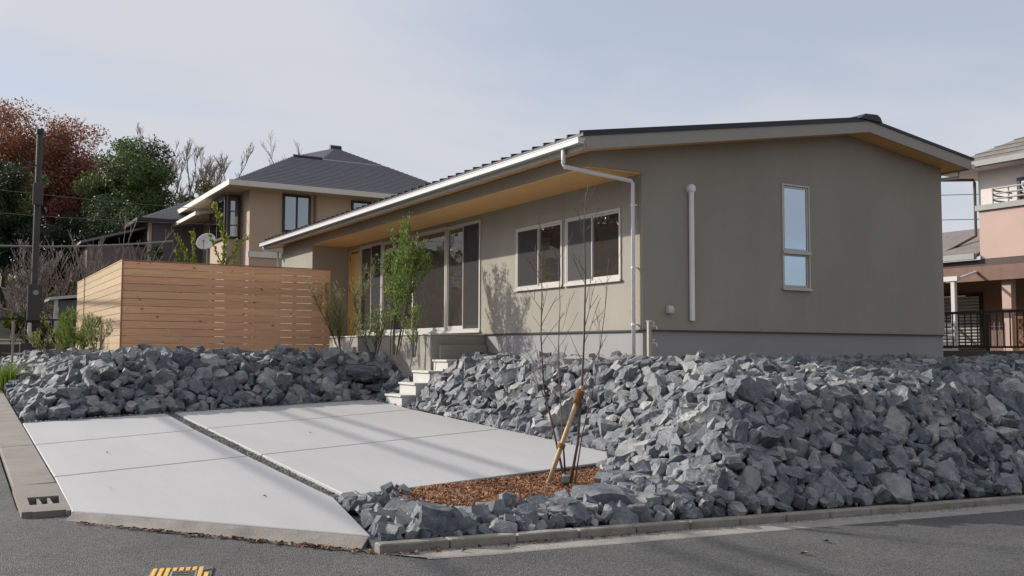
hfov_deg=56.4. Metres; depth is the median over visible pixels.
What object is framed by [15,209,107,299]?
evergreen tree
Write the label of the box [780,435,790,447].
rock
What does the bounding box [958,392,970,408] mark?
rock
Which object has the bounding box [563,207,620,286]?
window
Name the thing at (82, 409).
rock
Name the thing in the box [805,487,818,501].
rock
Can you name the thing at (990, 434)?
rock
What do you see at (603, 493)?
boulder
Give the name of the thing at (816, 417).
rock
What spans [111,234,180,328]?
bare shrub
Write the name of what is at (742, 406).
rock
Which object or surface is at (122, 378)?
rock
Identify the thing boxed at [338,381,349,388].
rock
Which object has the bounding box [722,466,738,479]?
rock
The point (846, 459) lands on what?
rock
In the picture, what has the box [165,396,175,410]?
rock
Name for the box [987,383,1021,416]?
rock
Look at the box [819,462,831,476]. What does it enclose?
rock
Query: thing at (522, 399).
rock
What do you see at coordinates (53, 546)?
side road
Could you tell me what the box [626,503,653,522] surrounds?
rock
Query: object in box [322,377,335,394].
rock
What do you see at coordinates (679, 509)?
rock
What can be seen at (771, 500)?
rock
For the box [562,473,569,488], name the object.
garden spotlight
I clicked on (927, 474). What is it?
rock
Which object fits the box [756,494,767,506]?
rock
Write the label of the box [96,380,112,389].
rock
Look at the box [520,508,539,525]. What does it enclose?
rock
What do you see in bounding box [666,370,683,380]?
rock
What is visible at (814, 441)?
rock
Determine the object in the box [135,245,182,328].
bush
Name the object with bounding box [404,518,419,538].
rock
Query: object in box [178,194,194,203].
evergreen tree
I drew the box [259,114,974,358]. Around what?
house
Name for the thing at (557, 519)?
rock
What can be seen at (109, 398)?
rock
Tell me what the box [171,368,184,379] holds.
rock
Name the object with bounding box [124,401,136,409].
rock
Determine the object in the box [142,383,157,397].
rock
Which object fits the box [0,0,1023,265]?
sky
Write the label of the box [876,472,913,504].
rock
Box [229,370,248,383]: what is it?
rock
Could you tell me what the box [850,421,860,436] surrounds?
rock
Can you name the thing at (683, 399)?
rock
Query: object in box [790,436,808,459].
rock
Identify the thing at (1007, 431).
rock
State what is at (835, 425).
rock
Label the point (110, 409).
rock
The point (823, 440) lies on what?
rock
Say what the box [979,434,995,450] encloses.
rock
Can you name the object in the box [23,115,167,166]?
bare tree
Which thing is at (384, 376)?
rock
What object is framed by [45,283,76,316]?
bush
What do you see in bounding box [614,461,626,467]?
rock
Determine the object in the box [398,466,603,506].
bark chips
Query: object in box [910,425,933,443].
rock
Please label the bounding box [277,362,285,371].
rock
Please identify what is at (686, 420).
rock
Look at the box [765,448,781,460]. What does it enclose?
rock
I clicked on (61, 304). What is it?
white shed
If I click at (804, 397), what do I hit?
rock
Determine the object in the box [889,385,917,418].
rock
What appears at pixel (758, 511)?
rock
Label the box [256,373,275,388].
rock
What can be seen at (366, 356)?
rock
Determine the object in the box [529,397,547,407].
rock
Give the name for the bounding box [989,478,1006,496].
rock
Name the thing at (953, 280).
terrace frame
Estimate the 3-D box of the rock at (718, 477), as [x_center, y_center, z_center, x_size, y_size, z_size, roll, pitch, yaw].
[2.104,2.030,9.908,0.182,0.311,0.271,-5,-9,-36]
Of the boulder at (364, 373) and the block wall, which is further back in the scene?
the block wall
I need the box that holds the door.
[348,249,358,335]
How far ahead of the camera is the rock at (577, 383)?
14.47 m
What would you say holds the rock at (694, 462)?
on the garden bank
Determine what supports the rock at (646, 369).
on the garden bank
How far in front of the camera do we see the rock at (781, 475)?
10.21 m
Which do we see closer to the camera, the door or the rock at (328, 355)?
the rock at (328, 355)
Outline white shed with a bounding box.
[44,295,113,343]
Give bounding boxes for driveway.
[23,400,606,538]
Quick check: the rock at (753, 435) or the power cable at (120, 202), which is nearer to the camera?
the rock at (753, 435)
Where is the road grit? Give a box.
[385,503,1021,556]
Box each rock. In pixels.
[35,405,47,419]
[47,403,70,420]
[57,399,79,409]
[67,387,82,398]
[73,405,87,417]
[81,375,97,391]
[85,395,99,406]
[96,366,114,380]
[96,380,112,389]
[100,403,119,416]
[102,394,115,404]
[113,387,133,401]
[115,373,128,385]
[120,361,142,372]
[124,383,137,389]
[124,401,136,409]
[132,388,146,400]
[133,396,145,401]
[134,375,144,388]
[135,398,161,413]
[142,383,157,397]
[143,372,152,386]
[153,367,178,382]
[155,354,172,369]
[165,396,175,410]
[171,349,191,368]
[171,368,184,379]
[172,388,181,397]
[174,398,184,410]
[181,390,195,404]
[183,367,195,376]
[185,402,201,410]
[187,357,204,370]
[187,379,203,395]
[191,367,210,380]
[199,354,220,368]
[199,386,210,396]
[199,400,208,409]
[211,376,236,397]
[212,369,228,379]
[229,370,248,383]
[232,390,245,401]
[233,355,249,365]
[242,391,255,405]
[253,359,269,370]
[255,383,265,394]
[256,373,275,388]
[263,367,276,379]
[271,387,282,404]
[275,371,292,389]
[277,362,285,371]
[288,384,308,398]
[290,357,302,367]
[299,365,315,376]
[302,359,313,367]
[315,347,339,367]
[319,392,329,401]
[320,367,337,378]
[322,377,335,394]
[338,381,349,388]
[342,389,350,399]
[360,352,373,363]
[367,384,381,392]
[377,533,396,540]
[379,370,388,382]
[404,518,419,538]
[419,526,430,532]
[447,383,465,397]
[458,516,472,535]
[467,408,490,424]
[477,374,488,389]
[482,385,497,400]
[489,518,517,533]
[500,368,518,390]
[504,389,520,406]
[508,381,525,393]
[513,413,537,429]
[515,394,535,409]
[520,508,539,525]
[525,420,532,431]
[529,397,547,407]
[530,366,555,389]
[546,397,582,426]
[549,512,564,528]
[552,372,566,383]
[552,425,564,440]
[561,501,591,526]
[562,515,576,526]
[569,359,591,377]
[571,416,577,425]
[574,372,591,387]
[582,502,598,514]
[588,427,599,435]
[590,514,597,525]
[592,368,614,385]
[594,512,604,521]
[596,417,621,437]
[598,405,608,414]
[601,504,613,524]
[604,378,616,390]
[605,404,618,414]
[605,414,620,422]
[605,427,629,450]
[609,507,638,524]
[612,389,629,403]
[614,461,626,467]
[616,398,636,414]
[616,500,626,507]
[618,366,636,390]
[619,408,633,427]
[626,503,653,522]
[633,406,657,425]
[634,451,652,462]
[637,384,646,391]
[638,401,651,410]
[642,366,649,375]
[647,373,668,400]
[648,458,666,466]
[652,461,666,476]
[652,504,664,514]
[656,368,668,375]
[656,432,673,455]
[656,488,681,502]
[658,459,669,468]
[665,433,681,449]
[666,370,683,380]
[666,382,680,393]
[669,444,686,458]
[671,413,679,425]
[672,459,692,474]
[673,498,683,517]
[675,407,693,417]
[677,410,700,432]
[679,395,697,406]
[679,504,702,519]
[681,433,695,450]
[682,452,694,458]
[682,468,704,484]
[686,437,702,444]
[688,457,702,467]
[689,422,703,433]
[694,401,706,410]
[694,401,723,423]
[696,358,739,374]
[696,462,717,471]
[697,394,706,402]
[698,498,712,517]
[700,429,722,445]
[700,468,728,490]
[703,436,729,462]
[706,485,723,498]
[707,391,729,406]
[709,387,731,402]
[710,505,724,517]
[715,498,725,508]
[718,449,742,471]
[721,407,742,420]
[722,417,748,443]
[722,434,739,444]
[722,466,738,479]
[724,375,764,409]
[726,501,746,515]
[727,442,747,457]
[728,479,739,488]
[728,482,760,512]
[732,399,750,413]
[738,466,760,493]
[742,411,766,428]
[745,450,781,466]
[747,402,754,412]
[747,429,762,445]
[751,460,763,473]
[754,401,772,417]
[754,507,760,513]
[755,423,782,448]
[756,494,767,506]
[757,490,774,511]
[760,460,776,476]
[761,474,774,487]
[764,398,775,409]
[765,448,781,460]
[773,424,792,439]
[773,481,794,505]
[774,392,801,419]
[774,499,792,511]
[775,383,788,400]
[775,466,788,482]
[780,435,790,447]
[783,447,797,460]
[783,465,806,485]
[785,380,808,394]
[787,479,797,492]
[789,416,809,436]
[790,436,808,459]
[792,390,814,414]
[795,456,809,470]
[802,414,811,425]
[805,471,819,480]
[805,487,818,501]
[806,480,824,505]
[807,435,829,450]
[807,446,821,459]
[808,434,822,449]
[808,449,821,471]
[811,412,826,428]
[814,398,832,412]
[815,469,853,508]
[816,385,834,407]
[818,430,837,440]
[819,454,839,473]
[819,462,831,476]
[823,422,837,432]
[826,438,856,454]
[829,382,854,407]
[830,420,848,434]
[831,403,853,424]
[834,458,842,470]
[837,451,857,471]
[839,473,857,491]
[840,434,857,445]
[847,378,860,393]
[850,407,882,435]
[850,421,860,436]
[851,465,864,484]
[855,460,875,489]
[856,433,868,439]
[856,437,883,461]
[857,484,873,506]
[858,389,875,411]
[866,434,885,443]
[873,416,885,424]
[874,488,892,503]
[876,396,885,408]
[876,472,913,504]
[882,382,897,390]
[882,405,910,436]
[887,430,903,444]
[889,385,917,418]
[890,445,911,473]
[897,431,906,445]
[898,409,911,425]
[903,443,932,458]
[904,446,916,459]
[906,471,929,487]
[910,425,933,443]
[911,482,929,501]
[915,398,932,416]
[916,394,930,402]
[916,455,936,471]
[917,467,934,480]
[924,422,939,446]
[931,484,947,500]
[932,439,960,459]
[932,457,960,489]
[933,407,952,427]
[934,383,954,407]
[939,429,954,443]
[942,369,963,384]
[954,447,966,467]
[955,408,977,430]
[956,425,990,458]
[956,443,975,460]
[956,465,977,483]
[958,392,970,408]
[961,385,973,396]
[966,480,993,495]
[972,468,989,479]
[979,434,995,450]
[981,428,998,443]
[983,394,1007,416]
[986,424,998,433]
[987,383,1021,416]
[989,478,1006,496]
[994,426,1020,438]
[999,473,1021,495]
[1000,444,1015,454]
[1000,450,1011,464]
[1001,378,1023,391]
[1014,428,1023,438]
[1015,464,1023,482]
[1016,395,1023,414]
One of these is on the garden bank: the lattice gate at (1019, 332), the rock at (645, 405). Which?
the rock at (645, 405)
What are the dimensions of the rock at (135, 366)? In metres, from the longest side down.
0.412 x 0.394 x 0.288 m
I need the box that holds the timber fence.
[75,259,330,351]
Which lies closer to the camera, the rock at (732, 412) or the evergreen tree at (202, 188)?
the rock at (732, 412)
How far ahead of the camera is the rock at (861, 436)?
11.52 m
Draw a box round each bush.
[2,276,24,332]
[8,309,58,343]
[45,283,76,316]
[62,267,85,291]
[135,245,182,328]
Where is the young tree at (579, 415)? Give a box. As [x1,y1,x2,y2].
[522,182,622,483]
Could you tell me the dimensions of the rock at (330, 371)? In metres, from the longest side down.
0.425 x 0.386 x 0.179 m
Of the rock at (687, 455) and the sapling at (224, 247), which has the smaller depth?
the rock at (687, 455)
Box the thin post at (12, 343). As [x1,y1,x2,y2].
[11,322,14,361]
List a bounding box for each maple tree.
[0,96,104,286]
[2,114,117,236]
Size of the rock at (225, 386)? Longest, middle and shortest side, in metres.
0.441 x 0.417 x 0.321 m
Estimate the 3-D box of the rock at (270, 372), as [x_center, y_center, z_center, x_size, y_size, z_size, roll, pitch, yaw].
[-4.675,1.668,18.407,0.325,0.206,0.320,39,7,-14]
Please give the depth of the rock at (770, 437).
10.65 m
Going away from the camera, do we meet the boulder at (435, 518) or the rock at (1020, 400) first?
the boulder at (435, 518)
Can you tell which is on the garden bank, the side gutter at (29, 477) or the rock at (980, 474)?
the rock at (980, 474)
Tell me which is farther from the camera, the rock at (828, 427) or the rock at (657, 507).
the rock at (828, 427)
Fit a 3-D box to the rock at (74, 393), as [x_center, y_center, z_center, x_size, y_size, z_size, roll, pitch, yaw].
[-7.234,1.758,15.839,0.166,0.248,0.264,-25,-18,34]
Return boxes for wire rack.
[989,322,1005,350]
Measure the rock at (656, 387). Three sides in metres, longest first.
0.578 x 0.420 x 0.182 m
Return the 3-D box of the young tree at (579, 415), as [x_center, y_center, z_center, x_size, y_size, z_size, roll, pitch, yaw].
[0.652,0.489,10.292,0.722,3.257,1.032,7,-7,-60]
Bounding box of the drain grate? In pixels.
[29,498,58,504]
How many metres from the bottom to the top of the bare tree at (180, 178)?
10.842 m
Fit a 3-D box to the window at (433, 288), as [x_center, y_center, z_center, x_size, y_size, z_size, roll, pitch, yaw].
[-2.357,-0.080,22.595,0.120,2.357,3.620,2,-4,-30]
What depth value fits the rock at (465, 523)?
8.13 m
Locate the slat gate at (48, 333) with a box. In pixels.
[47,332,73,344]
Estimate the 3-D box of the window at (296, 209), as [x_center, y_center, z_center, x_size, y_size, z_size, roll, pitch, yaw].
[-8.336,-2.870,36.943,1.110,1.480,0.100,2,-4,-30]
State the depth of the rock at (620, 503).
9.07 m
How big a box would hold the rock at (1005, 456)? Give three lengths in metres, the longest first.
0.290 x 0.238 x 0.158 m
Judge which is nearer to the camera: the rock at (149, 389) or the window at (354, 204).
the rock at (149, 389)
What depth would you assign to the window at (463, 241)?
20.30 m
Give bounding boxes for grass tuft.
[0,359,32,390]
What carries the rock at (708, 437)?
on the garden bank
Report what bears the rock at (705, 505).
on the garden bank
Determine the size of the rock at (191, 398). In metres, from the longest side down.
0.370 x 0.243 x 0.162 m
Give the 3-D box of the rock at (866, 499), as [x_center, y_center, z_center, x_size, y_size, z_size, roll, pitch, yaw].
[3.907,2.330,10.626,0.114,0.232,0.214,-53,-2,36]
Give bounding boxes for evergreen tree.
[0,155,50,306]
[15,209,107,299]
[70,134,188,236]
[81,189,150,246]
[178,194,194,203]
[195,177,215,196]
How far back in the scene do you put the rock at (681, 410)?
11.38 m
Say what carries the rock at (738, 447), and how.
on the rock fill
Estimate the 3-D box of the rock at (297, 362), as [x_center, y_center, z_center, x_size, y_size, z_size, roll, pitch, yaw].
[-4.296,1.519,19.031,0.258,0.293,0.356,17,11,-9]
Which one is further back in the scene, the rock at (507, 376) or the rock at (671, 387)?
the rock at (507, 376)
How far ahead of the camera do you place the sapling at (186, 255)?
24.81 m
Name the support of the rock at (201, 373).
on the garden bank
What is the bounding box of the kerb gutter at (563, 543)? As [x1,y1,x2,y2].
[389,503,1023,558]
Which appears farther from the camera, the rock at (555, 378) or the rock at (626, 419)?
the rock at (555, 378)
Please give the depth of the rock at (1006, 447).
12.72 m
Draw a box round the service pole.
[18,129,43,352]
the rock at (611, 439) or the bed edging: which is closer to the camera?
the bed edging
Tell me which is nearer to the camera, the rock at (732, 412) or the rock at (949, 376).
the rock at (732, 412)
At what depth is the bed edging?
11.01 m
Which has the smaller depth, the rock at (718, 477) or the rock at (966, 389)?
the rock at (718, 477)
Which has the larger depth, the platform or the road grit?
the platform
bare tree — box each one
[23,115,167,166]
[133,122,205,205]
[154,141,254,202]
[178,150,231,202]
[260,130,300,164]
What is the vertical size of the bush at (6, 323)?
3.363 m
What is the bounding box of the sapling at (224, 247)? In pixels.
[208,201,251,329]
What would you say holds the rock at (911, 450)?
on the garden bank
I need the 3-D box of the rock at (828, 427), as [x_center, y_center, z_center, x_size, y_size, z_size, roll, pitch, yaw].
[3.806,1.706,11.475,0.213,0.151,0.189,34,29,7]
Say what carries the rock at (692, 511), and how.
on the garden bank
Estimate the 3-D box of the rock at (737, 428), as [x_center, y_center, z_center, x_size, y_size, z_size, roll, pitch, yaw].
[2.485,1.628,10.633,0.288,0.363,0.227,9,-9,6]
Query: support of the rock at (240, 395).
on the garden bank
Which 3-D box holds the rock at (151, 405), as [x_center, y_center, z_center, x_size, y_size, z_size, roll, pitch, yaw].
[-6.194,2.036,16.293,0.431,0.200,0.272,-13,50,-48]
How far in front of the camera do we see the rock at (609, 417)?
13.07 m
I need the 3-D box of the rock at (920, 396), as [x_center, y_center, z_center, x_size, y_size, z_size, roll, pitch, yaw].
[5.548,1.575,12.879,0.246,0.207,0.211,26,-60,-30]
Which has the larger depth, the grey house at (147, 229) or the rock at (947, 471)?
the grey house at (147, 229)
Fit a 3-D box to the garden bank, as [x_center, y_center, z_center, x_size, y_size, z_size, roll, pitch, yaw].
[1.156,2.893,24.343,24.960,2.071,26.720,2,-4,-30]
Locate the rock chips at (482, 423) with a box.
[28,381,1007,534]
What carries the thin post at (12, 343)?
on the garden bank
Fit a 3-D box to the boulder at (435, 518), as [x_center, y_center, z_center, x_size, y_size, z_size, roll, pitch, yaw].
[-0.656,2.017,8.184,0.404,0.353,0.495,5,-3,37]
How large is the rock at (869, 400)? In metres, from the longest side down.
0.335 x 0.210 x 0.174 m
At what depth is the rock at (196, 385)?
17.19 m
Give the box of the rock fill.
[0,344,1023,538]
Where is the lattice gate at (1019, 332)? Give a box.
[1015,316,1023,350]
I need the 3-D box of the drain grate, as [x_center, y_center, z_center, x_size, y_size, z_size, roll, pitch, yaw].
[-4.425,2.091,9.031,0.271,0.150,0.386,2,-4,-30]
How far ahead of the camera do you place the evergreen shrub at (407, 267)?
19.34 m
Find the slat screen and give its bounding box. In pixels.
[943,321,957,350]
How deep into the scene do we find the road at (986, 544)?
8.02 m
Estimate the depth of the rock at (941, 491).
11.30 m
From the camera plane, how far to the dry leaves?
7.85 m
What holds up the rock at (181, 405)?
on the garden bank
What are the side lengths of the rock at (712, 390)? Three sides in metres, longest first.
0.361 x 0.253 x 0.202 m
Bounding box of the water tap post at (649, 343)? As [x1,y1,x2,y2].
[646,321,657,356]
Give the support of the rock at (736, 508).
on the garden bank
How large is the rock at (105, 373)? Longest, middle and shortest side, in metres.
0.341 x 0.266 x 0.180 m
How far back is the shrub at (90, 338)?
19.23 m
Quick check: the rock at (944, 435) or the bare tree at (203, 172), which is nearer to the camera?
the rock at (944, 435)
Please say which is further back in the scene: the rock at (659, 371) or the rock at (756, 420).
the rock at (659, 371)
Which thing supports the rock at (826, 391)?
on the garden bank
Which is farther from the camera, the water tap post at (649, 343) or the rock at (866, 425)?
the water tap post at (649, 343)
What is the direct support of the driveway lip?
on the side road at (53, 546)
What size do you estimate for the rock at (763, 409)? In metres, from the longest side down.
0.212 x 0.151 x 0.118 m
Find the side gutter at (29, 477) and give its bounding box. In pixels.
[0,391,70,518]
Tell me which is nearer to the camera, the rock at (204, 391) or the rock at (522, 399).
the rock at (522, 399)
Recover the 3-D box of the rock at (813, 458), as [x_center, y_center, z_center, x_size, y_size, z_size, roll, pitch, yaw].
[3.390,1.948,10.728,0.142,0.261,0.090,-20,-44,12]
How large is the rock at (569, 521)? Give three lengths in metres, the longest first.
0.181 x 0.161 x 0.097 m
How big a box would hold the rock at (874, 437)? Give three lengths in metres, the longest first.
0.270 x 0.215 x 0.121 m
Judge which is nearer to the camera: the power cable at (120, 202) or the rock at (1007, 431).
the rock at (1007, 431)
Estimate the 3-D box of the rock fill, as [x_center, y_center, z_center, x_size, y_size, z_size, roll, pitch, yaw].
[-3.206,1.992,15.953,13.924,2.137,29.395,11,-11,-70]
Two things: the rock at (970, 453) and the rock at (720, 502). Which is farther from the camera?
the rock at (970, 453)
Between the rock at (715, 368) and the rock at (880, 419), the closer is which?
the rock at (880, 419)
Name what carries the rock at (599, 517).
on the garden bank
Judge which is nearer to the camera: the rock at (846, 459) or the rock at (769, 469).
the rock at (769, 469)
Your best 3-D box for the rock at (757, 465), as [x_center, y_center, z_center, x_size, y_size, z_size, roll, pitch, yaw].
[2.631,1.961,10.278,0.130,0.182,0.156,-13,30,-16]
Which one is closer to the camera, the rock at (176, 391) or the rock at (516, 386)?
the rock at (516, 386)
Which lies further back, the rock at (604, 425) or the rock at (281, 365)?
the rock at (281, 365)
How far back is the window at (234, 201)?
36.82 m
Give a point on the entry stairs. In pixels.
(409, 391)
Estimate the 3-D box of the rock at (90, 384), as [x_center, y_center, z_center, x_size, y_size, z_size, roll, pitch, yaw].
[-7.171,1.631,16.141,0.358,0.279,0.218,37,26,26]
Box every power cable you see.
[0,240,172,247]
[2,190,243,211]
[2,213,231,224]
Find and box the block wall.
[0,318,75,356]
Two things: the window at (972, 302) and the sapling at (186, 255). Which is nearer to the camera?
the sapling at (186, 255)
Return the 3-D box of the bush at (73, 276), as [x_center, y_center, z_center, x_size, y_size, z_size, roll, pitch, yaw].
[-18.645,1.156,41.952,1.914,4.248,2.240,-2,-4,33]
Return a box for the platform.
[327,334,486,375]
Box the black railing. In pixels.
[943,309,1023,356]
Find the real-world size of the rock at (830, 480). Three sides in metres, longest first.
0.437 x 0.387 x 0.305 m
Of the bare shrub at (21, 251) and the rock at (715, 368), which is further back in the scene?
the bare shrub at (21, 251)
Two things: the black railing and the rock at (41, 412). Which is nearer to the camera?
the rock at (41, 412)
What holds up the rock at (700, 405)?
on the garden bank
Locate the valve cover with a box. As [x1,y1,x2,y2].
[149,566,213,575]
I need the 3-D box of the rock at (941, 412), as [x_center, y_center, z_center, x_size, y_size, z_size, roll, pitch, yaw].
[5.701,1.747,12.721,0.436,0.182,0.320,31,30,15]
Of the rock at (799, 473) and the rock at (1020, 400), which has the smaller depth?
the rock at (799, 473)
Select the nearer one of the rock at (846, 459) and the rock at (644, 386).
the rock at (846, 459)
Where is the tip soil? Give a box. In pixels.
[366,530,409,549]
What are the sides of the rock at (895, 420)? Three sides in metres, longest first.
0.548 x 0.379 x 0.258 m
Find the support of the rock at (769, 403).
on the garden bank
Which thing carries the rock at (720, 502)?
on the garden bank
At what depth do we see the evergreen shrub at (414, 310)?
18.79 m
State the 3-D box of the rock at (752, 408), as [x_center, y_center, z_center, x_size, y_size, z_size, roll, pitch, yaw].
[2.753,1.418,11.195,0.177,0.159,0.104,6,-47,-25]
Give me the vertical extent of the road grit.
0.493 m
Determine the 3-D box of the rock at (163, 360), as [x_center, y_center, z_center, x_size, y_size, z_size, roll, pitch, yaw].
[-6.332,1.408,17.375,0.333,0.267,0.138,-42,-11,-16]
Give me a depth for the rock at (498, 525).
8.21 m
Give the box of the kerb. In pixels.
[374,495,1023,553]
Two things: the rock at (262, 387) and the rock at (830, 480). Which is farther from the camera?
the rock at (262, 387)
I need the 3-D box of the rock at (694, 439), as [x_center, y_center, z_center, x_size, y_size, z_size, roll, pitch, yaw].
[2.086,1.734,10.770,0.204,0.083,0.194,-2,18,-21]
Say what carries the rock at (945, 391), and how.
on the garden bank
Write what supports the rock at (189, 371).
on the garden bank
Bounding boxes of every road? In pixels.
[0,461,381,575]
[212,510,1023,575]
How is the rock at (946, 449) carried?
on the garden bank
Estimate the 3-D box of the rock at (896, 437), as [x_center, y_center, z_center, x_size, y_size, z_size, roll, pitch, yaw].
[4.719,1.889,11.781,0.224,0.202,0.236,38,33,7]
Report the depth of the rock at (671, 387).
12.73 m
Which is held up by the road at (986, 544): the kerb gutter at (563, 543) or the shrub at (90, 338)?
the kerb gutter at (563, 543)
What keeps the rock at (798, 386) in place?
on the garden bank
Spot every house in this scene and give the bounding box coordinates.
[76,197,206,321]
[173,145,430,336]
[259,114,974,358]
[941,137,1023,350]
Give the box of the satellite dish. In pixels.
[196,233,215,336]
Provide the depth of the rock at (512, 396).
15.38 m
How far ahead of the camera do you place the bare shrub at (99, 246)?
28.33 m
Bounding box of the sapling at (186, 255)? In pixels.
[169,229,196,343]
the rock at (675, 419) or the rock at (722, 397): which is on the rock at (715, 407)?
the rock at (722, 397)
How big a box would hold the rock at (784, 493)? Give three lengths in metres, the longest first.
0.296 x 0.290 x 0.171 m
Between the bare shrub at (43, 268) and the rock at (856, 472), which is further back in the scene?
the bare shrub at (43, 268)
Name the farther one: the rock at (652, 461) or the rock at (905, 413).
the rock at (905, 413)
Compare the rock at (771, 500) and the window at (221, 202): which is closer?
the rock at (771, 500)
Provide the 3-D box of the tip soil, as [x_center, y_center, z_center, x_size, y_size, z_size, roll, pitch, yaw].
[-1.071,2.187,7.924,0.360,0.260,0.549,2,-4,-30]
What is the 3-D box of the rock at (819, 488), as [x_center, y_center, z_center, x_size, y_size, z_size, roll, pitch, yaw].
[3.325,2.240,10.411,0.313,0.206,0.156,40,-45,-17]
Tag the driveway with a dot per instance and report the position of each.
(229, 466)
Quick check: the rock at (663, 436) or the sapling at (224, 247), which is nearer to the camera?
the rock at (663, 436)
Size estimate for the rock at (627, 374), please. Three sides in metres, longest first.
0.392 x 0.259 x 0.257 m
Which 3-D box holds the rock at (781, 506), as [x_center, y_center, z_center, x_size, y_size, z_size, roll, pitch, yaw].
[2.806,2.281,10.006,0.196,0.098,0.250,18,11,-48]
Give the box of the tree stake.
[546,385,584,485]
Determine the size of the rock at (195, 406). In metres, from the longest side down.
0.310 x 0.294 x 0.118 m
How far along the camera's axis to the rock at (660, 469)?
10.52 m
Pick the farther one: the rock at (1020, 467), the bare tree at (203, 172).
the bare tree at (203, 172)
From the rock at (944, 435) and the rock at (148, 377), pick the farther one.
the rock at (148, 377)
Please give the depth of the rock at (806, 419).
11.29 m
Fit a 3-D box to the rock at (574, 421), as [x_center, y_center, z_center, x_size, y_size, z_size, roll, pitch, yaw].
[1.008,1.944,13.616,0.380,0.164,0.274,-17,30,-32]
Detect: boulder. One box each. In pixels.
[338,364,380,382]
[410,499,462,536]
[570,483,634,507]
[752,355,782,372]
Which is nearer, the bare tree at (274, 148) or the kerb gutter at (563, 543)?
the kerb gutter at (563, 543)
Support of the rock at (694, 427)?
on the garden bank
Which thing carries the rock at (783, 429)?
on the garden bank
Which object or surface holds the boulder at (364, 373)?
on the garden bank
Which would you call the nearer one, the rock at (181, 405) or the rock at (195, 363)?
the rock at (181, 405)
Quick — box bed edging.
[415,465,596,488]
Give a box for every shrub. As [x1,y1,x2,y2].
[0,277,40,342]
[1,261,95,307]
[11,234,105,322]
[16,250,62,309]
[22,327,72,352]
[40,306,101,349]
[68,211,173,298]
[78,313,115,351]
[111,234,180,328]
[306,261,377,348]
[349,303,397,354]
[377,211,433,354]
[400,300,423,356]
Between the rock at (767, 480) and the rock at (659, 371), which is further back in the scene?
the rock at (659, 371)
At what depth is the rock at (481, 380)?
16.71 m
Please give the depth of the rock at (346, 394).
18.89 m
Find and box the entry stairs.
[385,359,456,407]
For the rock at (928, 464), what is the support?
on the garden bank
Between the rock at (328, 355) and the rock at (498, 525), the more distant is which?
the rock at (328, 355)
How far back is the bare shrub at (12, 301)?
33.17 m
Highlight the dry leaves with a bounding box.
[77,432,674,554]
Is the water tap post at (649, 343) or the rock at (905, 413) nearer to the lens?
the rock at (905, 413)
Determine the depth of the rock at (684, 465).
10.38 m
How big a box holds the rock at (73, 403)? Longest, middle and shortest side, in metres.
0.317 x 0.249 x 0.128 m
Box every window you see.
[209,195,226,242]
[227,194,240,238]
[282,193,310,231]
[351,200,371,208]
[357,242,381,335]
[381,227,445,334]
[444,219,480,332]
[514,220,562,291]
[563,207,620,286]
[781,183,812,290]
[943,293,983,345]
[1016,177,1023,199]
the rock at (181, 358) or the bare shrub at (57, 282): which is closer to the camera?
the rock at (181, 358)
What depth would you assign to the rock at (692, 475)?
10.04 m
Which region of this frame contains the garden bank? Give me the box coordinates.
[3,363,1023,531]
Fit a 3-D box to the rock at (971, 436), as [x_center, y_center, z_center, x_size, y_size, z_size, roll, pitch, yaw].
[6.014,2.069,12.361,0.324,0.371,0.392,-42,-53,18]
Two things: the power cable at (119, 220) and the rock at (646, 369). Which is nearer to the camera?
the rock at (646, 369)
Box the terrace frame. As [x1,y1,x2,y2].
[943,271,976,348]
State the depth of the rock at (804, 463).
10.70 m
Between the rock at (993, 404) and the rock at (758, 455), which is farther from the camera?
the rock at (993, 404)
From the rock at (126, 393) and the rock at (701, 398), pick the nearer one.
the rock at (701, 398)
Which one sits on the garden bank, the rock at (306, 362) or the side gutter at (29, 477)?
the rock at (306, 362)
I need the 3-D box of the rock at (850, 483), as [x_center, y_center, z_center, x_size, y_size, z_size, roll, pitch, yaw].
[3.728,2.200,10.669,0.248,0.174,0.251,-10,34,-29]
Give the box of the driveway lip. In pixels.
[66,512,368,548]
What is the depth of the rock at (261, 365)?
18.39 m
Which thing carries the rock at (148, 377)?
on the garden bank
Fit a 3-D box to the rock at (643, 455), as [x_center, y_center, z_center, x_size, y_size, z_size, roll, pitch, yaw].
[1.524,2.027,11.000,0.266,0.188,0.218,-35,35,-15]
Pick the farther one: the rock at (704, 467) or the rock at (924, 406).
the rock at (924, 406)
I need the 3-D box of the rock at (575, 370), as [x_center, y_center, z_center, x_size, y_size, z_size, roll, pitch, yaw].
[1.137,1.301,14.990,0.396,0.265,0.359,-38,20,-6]
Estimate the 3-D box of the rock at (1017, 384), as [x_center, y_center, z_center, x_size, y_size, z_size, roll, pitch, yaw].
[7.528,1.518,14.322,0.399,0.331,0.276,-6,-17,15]
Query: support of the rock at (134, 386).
on the garden bank
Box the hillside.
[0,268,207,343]
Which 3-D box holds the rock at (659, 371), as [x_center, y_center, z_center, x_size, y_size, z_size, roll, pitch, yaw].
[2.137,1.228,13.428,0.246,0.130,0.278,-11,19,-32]
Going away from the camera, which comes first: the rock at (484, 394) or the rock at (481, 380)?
the rock at (484, 394)
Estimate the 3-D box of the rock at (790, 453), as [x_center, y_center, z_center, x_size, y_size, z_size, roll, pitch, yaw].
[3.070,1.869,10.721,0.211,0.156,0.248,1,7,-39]
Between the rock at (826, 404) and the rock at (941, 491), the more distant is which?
the rock at (826, 404)
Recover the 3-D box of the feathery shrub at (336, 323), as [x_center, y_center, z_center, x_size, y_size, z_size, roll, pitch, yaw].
[-3.992,0.394,21.657,1.573,2.216,1.373,2,-4,-30]

